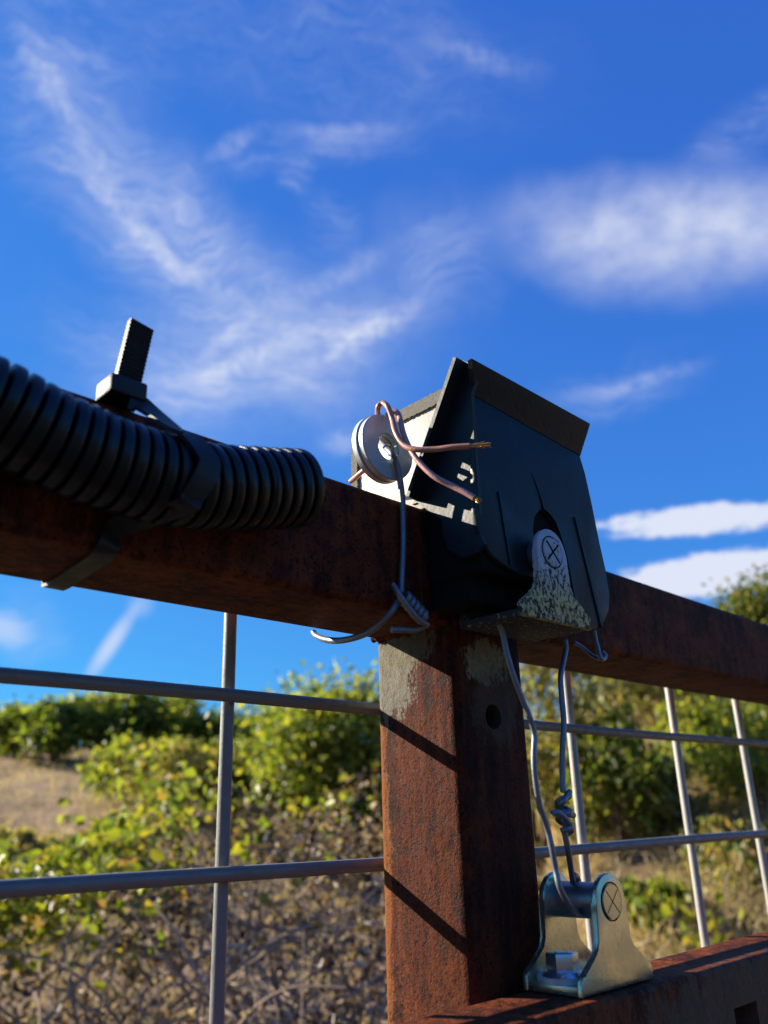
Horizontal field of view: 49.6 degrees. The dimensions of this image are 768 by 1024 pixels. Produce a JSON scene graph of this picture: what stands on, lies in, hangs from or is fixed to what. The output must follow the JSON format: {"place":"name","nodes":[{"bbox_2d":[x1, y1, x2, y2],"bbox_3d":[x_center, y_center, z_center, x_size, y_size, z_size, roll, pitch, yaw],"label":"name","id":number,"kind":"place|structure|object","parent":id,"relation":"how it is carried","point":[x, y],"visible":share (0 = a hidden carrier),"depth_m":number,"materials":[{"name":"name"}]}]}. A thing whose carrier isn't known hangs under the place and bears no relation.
{"place":"outdoors","nodes":[
{"label":"outdoors","id":0,"kind":"place"},
{"bbox_2d":[0,682,767,1023],"bbox_3d":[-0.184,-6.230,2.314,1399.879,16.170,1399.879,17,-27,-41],"label":"ground","id":1,"kind":"structure","parent":0,"point":[52,811],"depth_m":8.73,"materials":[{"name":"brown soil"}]},
{"bbox_2d":[0,694,43,756],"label":"evergreen shrub","id":2,"kind":"object","parent":1,"relation":"on","point":[10,718],"visible":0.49,"depth_m":17.08,"materials":[{"name":"green plant"}]},
{"bbox_2d":[0,821,62,867],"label":"evergreen shrub","id":3,"kind":"object","parent":1,"relation":"on","point":[22,840],"visible":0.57,"depth_m":8.87,"materials":[{"name":"green plant"}]},
{"bbox_2d":[8,897,74,933],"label":"slope shrub","id":4,"kind":"object","parent":1,"relation":"on","point":[46,918],"visible":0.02,"depth_m":7.10,"materials":[{"name":"green plant"}]},
{"bbox_2d":[9,694,93,763],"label":"evergreen shrub","id":5,"kind":"object","parent":1,"relation":"on","point":[54,729],"visible":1,"depth_m":16.57,"materials":[{"name":"green plant"}]},
{"bbox_2d":[53,689,130,758],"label":"evergreen shrub","id":6,"kind":"object","parent":1,"relation":"on","point":[100,700],"visible":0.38,"depth_m":17.59,"materials":[{"name":"green plant"}]},
{"bbox_2d":[75,719,184,806],"bbox_3d":[-3.853,3.992,12.980,1.825,1.479,1.965,-8,-21,17],"label":"evergreen shrub","id":7,"kind":"object","parent":1,"relation":"on","point":[98,777],"visible":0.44,"depth_m":12.58,"materials":[{"name":"green plant"}]},
{"bbox_2d":[77,693,190,751],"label":"evergreen shrub","id":8,"kind":"object","parent":1,"relation":"on","point":[147,716],"visible":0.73,"depth_m":17.33,"materials":[{"name":"green plant"}]},
{"bbox_2d":[108,725,257,818],"bbox_3d":[-2.903,3.836,11.985,2.071,1.489,1.698,-3,-20,2],"label":"evergreen shrub","id":9,"kind":"object","parent":1,"relation":"on","point":[197,762],"visible":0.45,"depth_m":11.80,"materials":[{"name":"green plant"}]},
{"bbox_2d":[149,681,219,751],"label":"evergreen shrub","id":10,"kind":"object","parent":1,"relation":"on","point":[188,712],"visible":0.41,"depth_m":18.20,"materials":[{"name":"green plant"}]},
{"bbox_2d":[0,704,387,1023],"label":"bramble thicket","id":11,"kind":"object","parent":1,"relation":"on","point":[105,847],"visible":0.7,"depth_m":2.44,"materials":[{"name":"green plant"}]},
{"bbox_2d":[147,731,283,826],"bbox_3d":[-2.236,4.096,12.505,2.169,1.556,2.049,-9,-22,20],"label":"evergreen shrub","id":12,"kind":"object","parent":1,"relation":"on","point":[237,739],"visible":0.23,"depth_m":12.33,"materials":[{"name":"green plant"}]},
{"bbox_2d":[179,701,260,753],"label":"evergreen shrub","id":13,"kind":"object","parent":1,"relation":"on","point":[216,733],"visible":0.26,"depth_m":18.61,"materials":[{"name":"green plant"}]},
{"bbox_2d":[233,708,270,761],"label":"evergreen shrub","id":14,"kind":"object","parent":1,"relation":"on","point":[257,715],"visible":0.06,"depth_m":19.37,"materials":[{"name":"green plant"}]},
{"bbox_2d":[199,657,382,862],"bbox_3d":[-0.758,3.601,11.803,3.258,3.164,3.713,-5,-21,10],"label":"round tree","id":15,"kind":"object","parent":1,"relation":"on","point":[301,754],"visible":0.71,"depth_m":11.35,"materials":[{"name":"green plant"}]},
{"bbox_2d":[296,735,383,894],"bbox_3d":[-0.278,4.138,11.250,1.666,2.222,1.623,17,-27,-41],"label":"evergreen shrub","id":16,"kind":"object","parent":1,"relation":"on","point":[363,809],"visible":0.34,"depth_m":11.13,"materials":[{"name":"green plant"}]},
{"bbox_2d":[0,388,767,1023],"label":"gate panel","id":17,"kind":"structure","parent":1,"relation":"on","point":[456,862],"depth_m":0.43,"materials":[{"name":"metal"}]},
{"bbox_2d":[41,317,220,590],"bbox_3d":[-0.117,-0.028,0.355,0.110,0.105,0.031,-17,-25,35],"label":"cable tie","id":18,"kind":"object","parent":17,"relation":"attached to","point":[123,387],"visible":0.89,"depth_m":0.34,"materials":[{"name":"black plastic"}]},
{"bbox_2d":[0,356,324,530],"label":"flexible conduit","id":19,"kind":"object","parent":18,"relation":"attached to","point":[56,440],"visible":0.98,"depth_m":0.31,"materials":[{"name":"black plastic"}]},
{"bbox_2d":[311,440,429,643],"bbox_3d":[-0.015,0.014,0.464,0.083,0.121,0.024,-17,-26,36],"label":"tie wire","id":20,"kind":"object","parent":17,"relation":"attached to","point":[414,607],"visible":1,"depth_m":0.43,"materials":[{"name":"silver metal"}]},
{"bbox_2d":[352,416,395,483],"bbox_3d":[-0.002,-0.034,0.462,0.039,0.039,0.004,17,-27,-41],"label":"steel washer","id":21,"kind":"object","parent":17,"relation":"on","point":[368,472],"visible":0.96,"depth_m":0.45,"materials":[{"name":"metal"}]},
{"bbox_2d":[358,414,411,481],"bbox_3d":[0.001,-0.035,0.460,0.038,0.038,0.004,17,-27,-41],"label":"steel washer","id":22,"kind":"object","parent":17,"relation":"attached to","point":[373,429],"visible":0.93,"depth_m":0.45,"materials":[{"name":"metal"}]},
{"bbox_2d":[351,389,441,509],"bbox_3d":[0.039,-0.022,0.515,0.076,0.068,0.094,17,-27,-41],"label":"white housing","id":23,"kind":"object","parent":17,"relation":"on","point":[417,416],"visible":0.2,"depth_m":0.49,"materials":[{"name":"plastic"}]},
{"bbox_2d":[348,400,490,483],"bbox_3d":[0.009,-0.040,0.456,0.025,0.044,0.110,17,-27,-41],"label":"copper wire","id":24,"kind":"object","parent":17,"relation":"attached to","point":[408,447],"visible":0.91,"depth_m":0.43,"materials":[{"name":"brown metal"}]},
{"bbox_2d":[385,409,481,502],"bbox_3d":[0.022,-0.031,0.433,0.056,0.069,0.010,-16,-25,34],"label":"copper wire","id":25,"kind":"object","parent":17,"relation":"attached to","point":[433,475],"visible":1,"depth_m":0.42,"materials":[{"name":"brown metal"}]},
{"bbox_2d":[406,357,608,628],"bbox_3d":[0.074,-0.003,0.484,0.128,0.144,0.058,17,-27,-41],"label":"plastic hood","id":26,"kind":"object","parent":17,"relation":"attached to","point":[523,477],"visible":0.9,"depth_m":0.46,"materials":[{"name":"black plastic"}]},
{"bbox_2d":[460,529,591,641],"bbox_3d":[0.077,0.039,0.457,0.062,0.052,0.043,17,-27,-41],"label":"clevis bracket","id":27,"kind":"object","parent":17,"relation":"attached to","point":[549,606],"visible":0.81,"depth_m":0.44,"materials":[{"name":"metal"}]},
{"bbox_2d":[400,931,767,1023],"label":"cross rail","id":28,"kind":"object","parent":17,"relation":"attached to","point":[726,982],"visible":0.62,"depth_m":0.43,"materials":[{"name":"metal"}]},
{"bbox_2d":[523,872,653,997],"bbox_3d":[0.103,0.212,0.425,0.063,0.052,0.036,17,-27,-41],"label":"clevis bracket","id":29,"kind":"object","parent":28,"relation":"attached to","point":[615,958],"visible":0.94,"depth_m":0.42,"materials":[{"name":"silver metal"}]},
{"bbox_2d":[497,624,581,916],"bbox_3d":[0.089,0.134,0.435,0.018,0.144,0.076,-15,-24,32],"label":"tie wire","id":30,"kind":"object","parent":29,"relation":"attached to","point":[561,812],"visible":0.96,"depth_m":0.42,"materials":[{"name":"silver metal"}]},
{"bbox_2d":[537,950,581,985],"bbox_3d":[0.088,0.223,0.408,0.026,0.013,0.026,17,-27,-41],"label":"hex bolt","id":31,"kind":"object","parent":29,"relation":"in","point":[562,968],"visible":0.98,"depth_m":0.40,"materials":[{"name":"metal"}]},
{"bbox_2d":[573,630,607,660],"bbox_3d":[0.125,0.082,0.500,0.012,0.019,0.018,17,-27,-41],"label":"tie wire","id":32,"kind":"object","parent":17,"relation":"attached to","point":[598,657],"visible":1,"depth_m":0.49,"materials":[{"name":"silver metal"}]},
{"bbox_2d":[519,663,606,891],"bbox_3d":[1.183,2.090,6.628,1.273,2.185,1.441,0,-20,-4],"label":"bank shrub","id":33,"kind":"object","parent":1,"relation":"on","point":[545,803],"visible":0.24,"depth_m":6.53,"materials":[{"name":"green plant"}]},
{"bbox_2d":[520,664,636,862],"bbox_3d":[1.389,1.798,6.530,1.242,2.042,1.271,-8,-21,18],"label":"bank shrub","id":34,"kind":"object","parent":1,"relation":"on","point":[585,704],"visible":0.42,"depth_m":6.45,"materials":[{"name":"green plant"}]},
{"bbox_2d":[540,697,697,859],"bbox_3d":[1.742,2.051,6.175,1.006,1.300,1.203,3,-21,-12],"label":"bank shrub","id":35,"kind":"object","parent":1,"relation":"on","point":[609,780],"visible":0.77,"depth_m":6.04,"materials":[{"name":"green plant"}]},
{"bbox_2d":[570,673,688,727],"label":"bank shrub","id":36,"kind":"object","parent":1,"relation":"on","point":[632,690],"visible":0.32,"depth_m":8.21,"materials":[{"name":"green plant"}]},
{"bbox_2d":[609,744,713,838],"bbox_3d":[2.075,2.177,6.216,0.931,0.868,0.762,17,-27,-41],"label":"bank shrub","id":37,"kind":"object","parent":1,"relation":"on","point":[695,803],"visible":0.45,"depth_m":6.10,"materials":[{"name":"green plant"}]},
{"bbox_2d":[618,872,706,933],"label":"bank shrub","id":38,"kind":"object","parent":1,"relation":"on","point":[663,890],"visible":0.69,"depth_m":5.08,"materials":[{"name":"green plant"}]},
{"bbox_2d":[634,690,740,778],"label":"bank shrub","id":39,"kind":"object","parent":1,"relation":"on","point":[694,722],"visible":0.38,"depth_m":7.14,"materials":[{"name":"green plant"}]},
{"bbox_2d":[653,886,743,954],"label":"leafy weed","id":40,"kind":"object","parent":1,"relation":"on","point":[687,916],"visible":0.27,"depth_m":4.75,"materials":[{"name":"green plant"}]},
{"bbox_2d":[663,687,760,719],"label":"bank shrub","id":41,"kind":"object","parent":1,"relation":"on","point":[684,694],"visible":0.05,"depth_m":8.08,"materials":[{"name":"green plant"}]},
{"bbox_2d":[671,700,767,822],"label":"bank shrub","id":42,"kind":"object","parent":1,"relation":"on","point":[728,762],"visible":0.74,"depth_m":6.30,"materials":[{"name":"green plant"}]},
{"bbox_2d":[677,811,767,891],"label":"bank shrub","id":43,"kind":"object","parent":1,"relation":"on","point":[736,850],"visible":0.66,"depth_m":5.37,"materials":[{"name":"green plant"}]},
{"bbox_2d":[683,617,767,733],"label":"bank shrub","id":44,"kind":"object","parent":1,"relation":"on","point":[725,700],"visible":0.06,"depth_m":6.94,"materials":[{"name":"green plant"}]},
{"bbox_2d":[697,563,767,624],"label":"autumn tree","id":45,"kind":"object","parent":1,"relation":"on","point":[744,601],"visible":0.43,"depth_m":11.75,"materials":[{"name":"green plant"}]},
{"bbox_2d":[0,0,767,742],"label":"sky","id":46,"kind":"structure","parent":0,"point":[311,209],"materials":[{"name":"blue"}]}
]}

